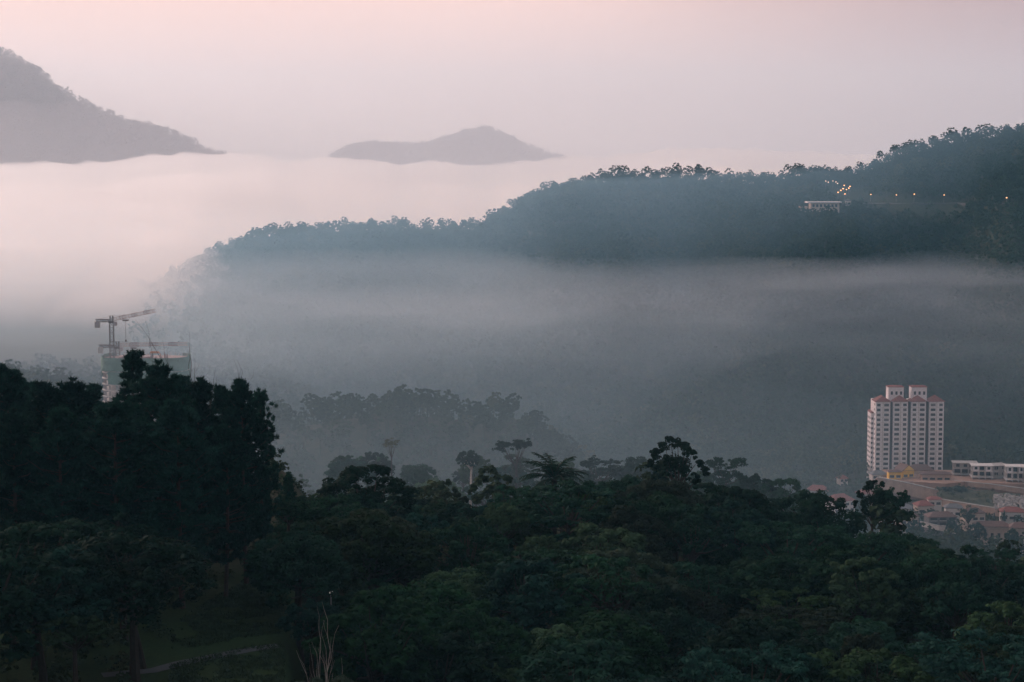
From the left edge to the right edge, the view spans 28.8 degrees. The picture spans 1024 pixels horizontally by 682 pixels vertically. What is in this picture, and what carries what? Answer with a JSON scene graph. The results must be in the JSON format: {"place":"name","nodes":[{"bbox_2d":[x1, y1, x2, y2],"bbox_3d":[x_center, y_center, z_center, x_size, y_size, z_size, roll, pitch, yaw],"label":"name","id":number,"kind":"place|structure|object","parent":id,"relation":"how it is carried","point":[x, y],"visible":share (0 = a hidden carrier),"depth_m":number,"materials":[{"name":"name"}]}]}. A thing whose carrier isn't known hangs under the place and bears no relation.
{"place":"outdoors","nodes":[
{"label":"outdoors","id":0,"kind":"place"},
{"bbox_2d":[0,54,307,217],"bbox_3d":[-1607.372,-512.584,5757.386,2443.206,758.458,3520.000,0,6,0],"label":"mountain","id":1,"kind":"structure","parent":0,"point":[77,195],"depth_m":5454.36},
{"bbox_2d":[0,46,258,181],"bbox_3d":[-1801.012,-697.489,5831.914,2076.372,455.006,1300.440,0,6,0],"label":"forest","id":2,"kind":"object","parent":1,"relation":"on","point":[222,159],"visible":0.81,"depth_m":5672.39,"materials":[{"name":"grey plant"}]},
{"bbox_2d":[101,644,281,676],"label":"path","id":3,"kind":"structure","parent":0,"point":[163,667],"depth_m":220.49,"materials":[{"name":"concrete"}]},
{"bbox_2d":[289,131,587,203],"bbox_3d":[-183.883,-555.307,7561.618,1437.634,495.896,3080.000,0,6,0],"label":"mountain","id":4,"kind":"structure","parent":0,"point":[443,185],"depth_m":7259.00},
{"bbox_2d":[316,124,583,173],"bbox_3d":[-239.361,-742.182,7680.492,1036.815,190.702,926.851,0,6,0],"label":"forest","id":5,"kind":"object","parent":4,"relation":"on","point":[515,143],"visible":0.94,"depth_m":7477.00,"materials":[{"name":"grey plant"}]},
{"bbox_2d":[0,136,1023,681],"bbox_3d":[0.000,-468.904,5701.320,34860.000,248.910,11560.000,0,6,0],"label":"terrain","id":6,"kind":"structure","parent":0,"point":[66,284],"depth_m":1829.52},
{"bbox_2d":[0,362,38,527],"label":"pine tree","id":7,"kind":"object","parent":6,"relation":"on","point":[11,385],"visible":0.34,"depth_m":262.31,"materials":[{"name":"green plant"}]},
{"bbox_2d":[3,380,95,547],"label":"pine tree","id":8,"kind":"object","parent":6,"relation":"on","point":[46,396],"visible":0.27,"depth_m":254.70,"materials":[{"name":"green plant"}]},
{"bbox_2d":[0,518,114,669],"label":"broadleaf tree","id":9,"kind":"object","parent":6,"relation":"on","point":[77,527],"visible":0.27,"depth_m":218.49,"materials":[{"name":"green plant"}]},
{"bbox_2d":[0,544,123,681],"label":"broadleaf tree","id":10,"kind":"object","parent":6,"relation":"on","point":[74,575],"visible":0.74,"depth_m":203.99,"materials":[{"name":"green plant"}]},
{"bbox_2d":[34,613,112,681],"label":"broadleaf tree","id":11,"kind":"object","parent":6,"relation":"on","point":[76,629],"visible":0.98,"depth_m":200.08,"materials":[{"name":"green plant"}]},
{"bbox_2d":[39,376,118,520],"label":"pine tree","id":12,"kind":"object","parent":6,"relation":"on","point":[80,394],"visible":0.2,"depth_m":266.58,"materials":[{"name":"green plant"}]},
{"bbox_2d":[59,513,158,641],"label":"broadleaf tree","id":13,"kind":"object","parent":6,"relation":"on","point":[133,529],"visible":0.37,"depth_m":231.24,"materials":[{"name":"green plant"}]},
{"bbox_2d":[67,395,175,597],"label":"pine tree","id":14,"kind":"object","parent":6,"relation":"on","point":[109,414],"visible":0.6,"depth_m":240.46,"materials":[{"name":"green plant"}]},
{"bbox_2d":[103,348,155,502],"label":"pine tree","id":15,"kind":"object","parent":6,"relation":"on","point":[132,361],"visible":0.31,"depth_m":262.70,"materials":[{"name":"green plant"}]},
{"bbox_2d":[51,530,218,681],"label":"broadleaf tree","id":16,"kind":"object","parent":6,"relation":"on","point":[159,554],"visible":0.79,"depth_m":209.92,"materials":[{"name":"green plant"}]},
{"bbox_2d":[101,352,190,420],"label":"unfinished tower","id":17,"kind":"structure","parent":6,"relation":"on","point":[111,367],"depth_m":1099.35,"materials":[{"name":"concrete"}]},
{"bbox_2d":[95,309,154,357],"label":"tower crane","id":18,"kind":"object","parent":17,"relation":"on","point":[97,323],"visible":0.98,"depth_m":1107.64,"materials":[{"name":"metal"}]},
{"bbox_2d":[111,573,185,668],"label":"broadleaf tree","id":19,"kind":"object","parent":6,"relation":"on","point":[176,604],"visible":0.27,"depth_m":217.18,"materials":[{"name":"green plant"}]},
{"bbox_2d":[104,358,207,581],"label":"pine tree","id":20,"kind":"object","parent":6,"relation":"on","point":[157,386],"visible":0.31,"depth_m":256.59,"materials":[{"name":"green plant"}]},
{"bbox_2d":[137,398,230,608],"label":"pine tree","id":21,"kind":"object","parent":6,"relation":"on","point":[179,420],"visible":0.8,"depth_m":245.17,"materials":[{"name":"green plant"}]},
{"bbox_2d":[174,375,224,571],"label":"pine tree","id":22,"kind":"object","parent":6,"relation":"on","point":[199,390],"visible":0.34,"depth_m":265.15,"materials":[{"name":"green plant"}]},
{"bbox_2d":[167,569,286,681],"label":"grass","id":23,"kind":"structure","parent":6,"relation":"on","point":[212,637],"depth_m":233.72,"materials":[{"name":"green plant"}]},
{"bbox_2d":[194,422,265,597],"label":"pine tree","id":24,"kind":"object","parent":6,"relation":"on","point":[225,539],"visible":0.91,"depth_m":252.41,"materials":[{"name":"green plant"}]},
{"bbox_2d":[208,377,284,583],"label":"pine tree","id":25,"kind":"object","parent":6,"relation":"on","point":[240,410],"visible":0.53,"depth_m":259.79,"materials":[{"name":"green plant"}]},
{"bbox_2d":[239,387,291,538],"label":"pine tree","id":26,"kind":"object","parent":6,"relation":"on","point":[259,396],"visible":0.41,"depth_m":268.29,"materials":[{"name":"green plant"}]},
{"bbox_2d":[268,500,311,531],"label":"broadleaf tree","id":27,"kind":"object","parent":6,"relation":"on","point":[289,508],"visible":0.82,"depth_m":278.68,"materials":[{"name":"green plant"}]},
{"bbox_2d":[241,529,341,625],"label":"broadleaf tree","id":28,"kind":"object","parent":6,"relation":"on","point":[262,545],"visible":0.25,"depth_m":248.75,"materials":[{"name":"green plant"}]},
{"bbox_2d":[249,533,352,661],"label":"broadleaf tree","id":29,"kind":"object","parent":6,"relation":"on","point":[272,562],"visible":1,"depth_m":239.46,"materials":[{"name":"green plant"}]},
{"bbox_2d":[275,599,341,681],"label":"broadleaf tree","id":30,"kind":"object","parent":6,"relation":"on","point":[312,618],"visible":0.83,"depth_m":231.03,"materials":[{"name":"green plant"}]},
{"bbox_2d":[267,506,357,601],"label":"broadleaf tree","id":31,"kind":"object","parent":6,"relation":"on","point":[304,525],"visible":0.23,"depth_m":293.07,"materials":[{"name":"green plant"}]},
{"bbox_2d":[324,458,377,492],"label":"broadleaf tree","id":32,"kind":"object","parent":6,"relation":"on","point":[336,466],"visible":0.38,"depth_m":521.89,"materials":[{"name":"green plant"}]},
{"bbox_2d":[309,464,419,587],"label":"broadleaf tree","id":33,"kind":"object","parent":6,"relation":"on","point":[394,486],"visible":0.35,"depth_m":319.35,"materials":[{"name":"green plant"}]},
{"bbox_2d":[304,620,435,681],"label":"broadleaf tree","id":34,"kind":"object","parent":6,"relation":"on","point":[361,670],"visible":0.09,"depth_m":240.15,"materials":[{"name":"green plant"}]},
{"bbox_2d":[300,589,444,681],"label":"broadleaf tree","id":35,"kind":"object","parent":6,"relation":"on","point":[376,648],"visible":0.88,"depth_m":222.82,"materials":[{"name":"green plant"}]},
{"bbox_2d":[308,507,441,592],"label":"broadleaf tree","id":36,"kind":"object","parent":6,"relation":"on","point":[353,552],"visible":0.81,"depth_m":279.02,"materials":[{"name":"green plant"}]},
{"bbox_2d":[341,508,429,588],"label":"broadleaf tree","id":37,"kind":"object","parent":6,"relation":"on","point":[409,525],"visible":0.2,"depth_m":287.37,"materials":[{"name":"green plant"}]},
{"bbox_2d":[230,384,605,505],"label":"forest","id":38,"kind":"object","parent":6,"relation":"on","point":[412,402],"visible":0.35,"depth_m":910.09,"materials":[{"name":"green plant"}]},
{"bbox_2d":[344,579,494,645],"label":"broadleaf tree","id":39,"kind":"object","parent":6,"relation":"on","point":[431,591],"visible":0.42,"depth_m":252.65,"materials":[{"name":"green plant"}]},
{"bbox_2d":[403,463,438,484],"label":"broadleaf tree","id":40,"kind":"object","parent":6,"relation":"on","point":[414,473],"visible":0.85,"depth_m":534.60,"materials":[{"name":"green plant"}]},
{"bbox_2d":[405,512,450,547],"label":"broadleaf tree","id":41,"kind":"object","parent":6,"relation":"on","point":[416,517],"visible":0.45,"depth_m":310.68,"materials":[{"name":"green plant"}]},
{"bbox_2d":[419,501,495,555],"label":"broadleaf tree","id":42,"kind":"object","parent":6,"relation":"on","point":[430,511],"visible":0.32,"depth_m":337.14,"materials":[{"name":"green plant"}]},
{"bbox_2d":[416,566,514,621],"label":"broadleaf tree","id":43,"kind":"object","parent":6,"relation":"on","point":[470,580],"visible":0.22,"depth_m":270.31,"materials":[{"name":"green plant"}]},
{"bbox_2d":[458,456,493,506],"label":"broadleaf tree","id":44,"kind":"object","parent":6,"relation":"on","point":[463,472],"visible":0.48,"depth_m":537.54,"materials":[{"name":"green plant"}]},
{"bbox_2d":[0,454,976,681],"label":"undergrowth","id":45,"kind":"object","parent":6,"relation":"on","point":[119,635],"visible":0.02,"depth_m":231.40,"materials":[{"name":"green plant"}]},
{"bbox_2d":[491,438,531,487],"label":"umbrella tree","id":46,"kind":"object","parent":6,"relation":"on","point":[503,445],"visible":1,"depth_m":524.26,"materials":[{"name":"green plant"}]},
{"bbox_2d":[1,359,1023,561],"bbox_3d":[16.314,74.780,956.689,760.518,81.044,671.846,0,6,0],"label":"forest","id":47,"kind":"object","parent":6,"relation":"on","point":[847,460],"visible":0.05,"depth_m":1222.39,"materials":[{"name":"green plant"}]},
{"bbox_2d":[5,200,1023,467],"bbox_3d":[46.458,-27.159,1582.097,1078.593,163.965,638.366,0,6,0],"label":"forest","id":48,"kind":"object","parent":6,"relation":"on","point":[279,376],"visible":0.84,"depth_m":1607.76,"materials":[{"name":"green plant"}]},
{"bbox_2d":[501,454,534,486],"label":"broadleaf tree","id":49,"kind":"object","parent":6,"relation":"on","point":[521,468],"visible":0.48,"depth_m":536.84,"materials":[{"name":"green plant"}]},
{"bbox_2d":[478,656,565,681],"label":"broadleaf tree","id":50,"kind":"object","parent":6,"relation":"on","point":[508,674],"visible":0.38,"depth_m":229.47,"materials":[{"name":"green plant"}]},
{"bbox_2d":[505,518,551,560],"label":"broadleaf tree","id":51,"kind":"object","parent":6,"relation":"on","point":[519,535],"visible":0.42,"depth_m":320.00,"materials":[{"name":"green plant"}]},
{"bbox_2d":[476,557,589,643],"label":"broadleaf tree","id":52,"kind":"object","parent":6,"relation":"on","point":[530,612],"visible":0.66,"depth_m":257.32,"materials":[{"name":"green plant"}]},
{"bbox_2d":[519,452,588,534],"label":"palm tree","id":53,"kind":"object","parent":6,"relation":"on","point":[552,470],"visible":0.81,"depth_m":334.83,"materials":[{"name":"green plant"}]},
{"bbox_2d":[121,123,1023,334],"bbox_3d":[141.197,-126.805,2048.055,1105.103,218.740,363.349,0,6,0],"label":"forest","id":54,"kind":"object","parent":6,"relation":"on","point":[390,248],"visible":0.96,"depth_m":2034.41,"materials":[{"name":"green plant"}]},
{"bbox_2d":[520,623,625,679],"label":"broadleaf tree","id":55,"kind":"object","parent":6,"relation":"on","point":[555,630],"visible":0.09,"depth_m":240.77,"materials":[{"name":"green plant"}]},
{"bbox_2d":[551,606,600,638],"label":"broadleaf tree","id":56,"kind":"object","parent":6,"relation":"on","point":[576,614],"visible":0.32,"depth_m":250.37,"materials":[{"name":"green plant"}]},
{"bbox_2d":[512,637,655,681],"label":"broadleaf tree","id":57,"kind":"object","parent":6,"relation":"on","point":[617,658],"visible":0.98,"depth_m":212.40,"materials":[{"name":"green plant"}]},
{"bbox_2d":[577,455,624,484],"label":"broadleaf tree","id":58,"kind":"object","parent":6,"relation":"on","point":[591,463],"visible":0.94,"depth_m":527.59,"materials":[{"name":"green plant"}]},
{"bbox_2d":[557,521,646,572],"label":"broadleaf tree","id":59,"kind":"object","parent":6,"relation":"on","point":[602,541],"visible":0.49,"depth_m":292.99,"materials":[{"name":"green plant"}]},
{"bbox_2d":[535,609,674,680],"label":"broadleaf tree","id":60,"kind":"object","parent":6,"relation":"on","point":[606,623],"visible":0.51,"depth_m":230.90,"materials":[{"name":"green plant"}]},
{"bbox_2d":[562,553,656,614],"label":"broadleaf tree","id":61,"kind":"object","parent":6,"relation":"on","point":[594,560],"visible":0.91,"depth_m":261.21,"materials":[{"name":"green plant"}]},
{"bbox_2d":[598,474,641,546],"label":"broadleaf tree","id":62,"kind":"object","parent":6,"relation":"on","point":[627,480],"visible":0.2,"depth_m":356.23,"materials":[{"name":"green plant"}]},
{"bbox_2d":[562,547,686,612],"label":"broadleaf tree","id":63,"kind":"object","parent":6,"relation":"on","point":[652,560],"visible":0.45,"depth_m":269.08,"materials":[{"name":"green plant"}]},
{"bbox_2d":[584,505,684,607],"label":"broadleaf tree","id":64,"kind":"object","parent":6,"relation":"on","point":[655,543],"visible":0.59,"depth_m":302.98,"materials":[{"name":"green plant"}]},
{"bbox_2d":[614,456,658,481],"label":"broadleaf tree","id":65,"kind":"object","parent":6,"relation":"on","point":[629,466],"visible":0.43,"depth_m":525.70,"materials":[{"name":"green plant"}]},
{"bbox_2d":[575,606,725,680],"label":"broadleaf tree","id":66,"kind":"object","parent":6,"relation":"on","point":[681,622],"visible":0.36,"depth_m":240.82,"materials":[{"name":"green plant"}]},
{"bbox_2d":[285,461,1023,565],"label":"forest","id":67,"kind":"object","parent":6,"relation":"on","point":[439,486],"depth_m":388.48,"materials":[{"name":"green plant"}]},
{"bbox_2d":[644,436,709,568],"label":"emergent tree","id":68,"kind":"object","parent":6,"relation":"on","point":[667,464],"visible":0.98,"depth_m":346.76,"materials":[{"name":"green plant"}]},
{"bbox_2d":[703,456,747,484],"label":"umbrella tree","id":69,"kind":"object","parent":6,"relation":"on","point":[736,462],"visible":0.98,"depth_m":526.68,"materials":[{"name":"green plant"}]},
{"bbox_2d":[691,486,788,576],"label":"broadleaf tree","id":70,"kind":"object","parent":6,"relation":"on","point":[754,496],"visible":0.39,"depth_m":332.01,"materials":[{"name":"green plant"}]},
{"bbox_2d":[677,640,816,681],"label":"umbrella tree","id":71,"kind":"object","parent":6,"relation":"on","point":[785,662],"visible":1,"depth_m":203.91,"materials":[{"name":"green plant"}]},
{"bbox_2d":[702,556,800,645],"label":"broadleaf tree","id":72,"kind":"object","parent":6,"relation":"on","point":[734,608],"visible":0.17,"depth_m":287.91,"materials":[{"name":"green plant"}]},
{"bbox_2d":[665,615,847,681],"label":"broadleaf tree","id":73,"kind":"object","parent":6,"relation":"on","point":[746,629],"visible":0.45,"depth_m":221.92,"materials":[{"name":"green plant"}]},
{"bbox_2d":[758,478,801,511],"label":"broadleaf tree","id":74,"kind":"object","parent":6,"relation":"on","point":[780,492],"visible":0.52,"depth_m":525.73,"materials":[{"name":"green plant"}]},
{"bbox_2d":[741,587,831,625],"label":"umbrella tree","id":75,"kind":"object","parent":6,"relation":"on","point":[766,594],"visible":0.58,"depth_m":270.30,"materials":[{"name":"green plant"}]},
{"bbox_2d":[734,520,847,640],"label":"umbrella tree","id":76,"kind":"object","parent":6,"relation":"on","point":[796,548],"visible":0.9,"depth_m":299.10,"materials":[{"name":"green plant"}]},
{"bbox_2d":[753,648,842,681],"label":"broadleaf tree","id":77,"kind":"object","parent":6,"relation":"on","point":[815,670],"visible":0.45,"depth_m":210.27,"materials":[{"name":"green plant"}]},
{"bbox_2d":[773,489,867,539],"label":"broadleaf tree","id":78,"kind":"object","parent":6,"relation":"on","point":[812,509],"visible":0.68,"depth_m":354.42,"materials":[{"name":"green plant"}]},
{"bbox_2d":[795,545,916,618],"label":"broadleaf tree","id":79,"kind":"object","parent":6,"relation":"on","point":[837,555],"visible":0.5,"depth_m":276.36,"materials":[{"name":"green plant"}]},
{"bbox_2d":[815,621,906,672],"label":"broadleaf tree","id":80,"kind":"object","parent":6,"relation":"on","point":[835,636],"visible":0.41,"depth_m":250.02,"materials":[{"name":"green plant"}]},
{"bbox_2d":[814,556,910,626],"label":"broadleaf tree","id":81,"kind":"object","parent":6,"relation":"on","point":[862,601],"visible":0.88,"depth_m":269.34,"materials":[{"name":"green plant"}]},
{"bbox_2d":[852,479,889,530],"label":"emergent tree","id":82,"kind":"object","parent":6,"relation":"on","point":[879,496],"visible":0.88,"depth_m":389.61,"materials":[{"name":"green plant"}]},
{"bbox_2d":[840,632,904,681],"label":"broadleaf tree","id":83,"kind":"object","parent":6,"relation":"on","point":[876,641],"visible":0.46,"depth_m":221.35,"materials":[{"name":"green plant"}]},
{"bbox_2d":[808,647,938,681],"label":"broadleaf tree","id":84,"kind":"object","parent":6,"relation":"on","point":[850,665],"visible":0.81,"depth_m":210.17,"materials":[{"name":"green plant"}]},
{"bbox_2d":[839,531,912,614],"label":"broadleaf tree","id":85,"kind":"object","parent":6,"relation":"on","point":[861,537],"visible":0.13,"depth_m":322.30,"materials":[{"name":"green plant"}]},
{"bbox_2d":[871,484,916,527],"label":"umbrella tree","id":86,"kind":"object","parent":6,"relation":"on","point":[901,500],"visible":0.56,"depth_m":393.39,"materials":[{"name":"green plant"}]},
{"bbox_2d":[867,385,944,476],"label":"apartment tower","id":87,"kind":"structure","parent":6,"relation":"on","point":[902,429],"depth_m":1211.41,"materials":[{"name":"concrete"}]},
{"bbox_2d":[822,484,1023,556],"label":"shrubbery","id":88,"kind":"object","parent":6,"relation":"on","point":[988,515],"visible":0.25,"depth_m":1074.21,"materials":[{"name":"green plant"}]},
{"bbox_2d":[874,556,984,654],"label":"broadleaf tree","id":89,"kind":"object","parent":6,"relation":"on","point":[925,573],"visible":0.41,"depth_m":279.52,"materials":[{"name":"green plant"}]},
{"bbox_2d":[880,586,988,656],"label":"broadleaf tree","id":90,"kind":"object","parent":6,"relation":"on","point":[934,626],"visible":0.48,"depth_m":269.05,"materials":[{"name":"green plant"}]},
{"bbox_2d":[893,548,982,654],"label":"broadleaf tree","id":91,"kind":"object","parent":6,"relation":"on","point":[933,554],"visible":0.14,"depth_m":290.14,"materials":[{"name":"green plant"}]},
{"bbox_2d":[923,511,957,536],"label":"house","id":92,"kind":"structure","parent":6,"relation":"on","point":[938,517],"depth_m":1049.36,"materials":[{"name":"white paint"}]},
{"bbox_2d":[916,580,994,641],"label":"broadleaf tree","id":93,"kind":"object","parent":6,"relation":"on","point":[943,602],"visible":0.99,"depth_m":262.31,"materials":[{"name":"green plant"}]},
{"bbox_2d":[906,627,1023,681],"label":"umbrella tree","id":94,"kind":"object","parent":6,"relation":"on","point":[954,662],"visible":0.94,"depth_m":209.94,"materials":[{"name":"green plant"}]},
{"bbox_2d":[945,556,1023,658],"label":"broadleaf tree","id":95,"kind":"object","parent":6,"relation":"on","point":[982,568],"visible":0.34,"depth_m":290.90,"materials":[{"name":"green plant"}]},
{"bbox_2d":[953,600,1023,661],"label":"broadleaf tree","id":96,"kind":"object","parent":6,"relation":"on","point":[1009,611],"visible":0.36,"depth_m":249.54,"materials":[{"name":"green plant"}]},
{"bbox_2d":[953,622,1023,681],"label":"broadleaf tree","id":97,"kind":"object","parent":6,"relation":"on","point":[994,650],"visible":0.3,"depth_m":229.66,"materials":[{"name":"green plant"}]},
{"bbox_2d":[972,520,1009,546],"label":"house","id":98,"kind":"structure","parent":6,"relation":"on","point":[997,528],"depth_m":1015.00,"materials":[{"name":"white paint"}]},
{"bbox_2d":[968,548,1021,569],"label":"umbrella tree","id":99,"kind":"object","parent":6,"relation":"on","point":[1009,554],"visible":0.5,"depth_m":361.79,"materials":[{"name":"green plant"}]},
{"bbox_2d":[989,572,1023,622],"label":"broadleaf tree","id":100,"kind":"object","parent":6,"relation":"on","point":[1011,588],"visible":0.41,"depth_m":278.80,"materials":[{"name":"green plant"}]},
{"bbox_2d":[0,0,1023,182],"label":"sky","id":101,"kind":"structure","parent":0,"point":[280,86],"materials":[{"name":"pink"}]},
{"bbox_2d":[875,469,1023,499],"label":"ground","id":102,"kind":"structure","parent":0,"point":[917,480],"depth_m":1155.22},
{"bbox_2d":[937,485,1022,507],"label":"embankment","id":103,"kind":"structure","parent":0,"point":[972,496],"depth_m":1134.30,"materials":[{"name":"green plant"}]},
{"bbox_2d":[877,477,937,498],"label":"retaining wall","id":104,"kind":"structure","parent":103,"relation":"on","point":[918,491],"depth_m":1149.83,"materials":[{"name":"concrete"}]},
{"bbox_2d":[993,493,1023,509],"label":"rubble","id":105,"kind":"object","parent":103,"relation":"on","point":[1005,500],"visible":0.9,"depth_m":1112.35,"materials":[{"name":"grey stone"}]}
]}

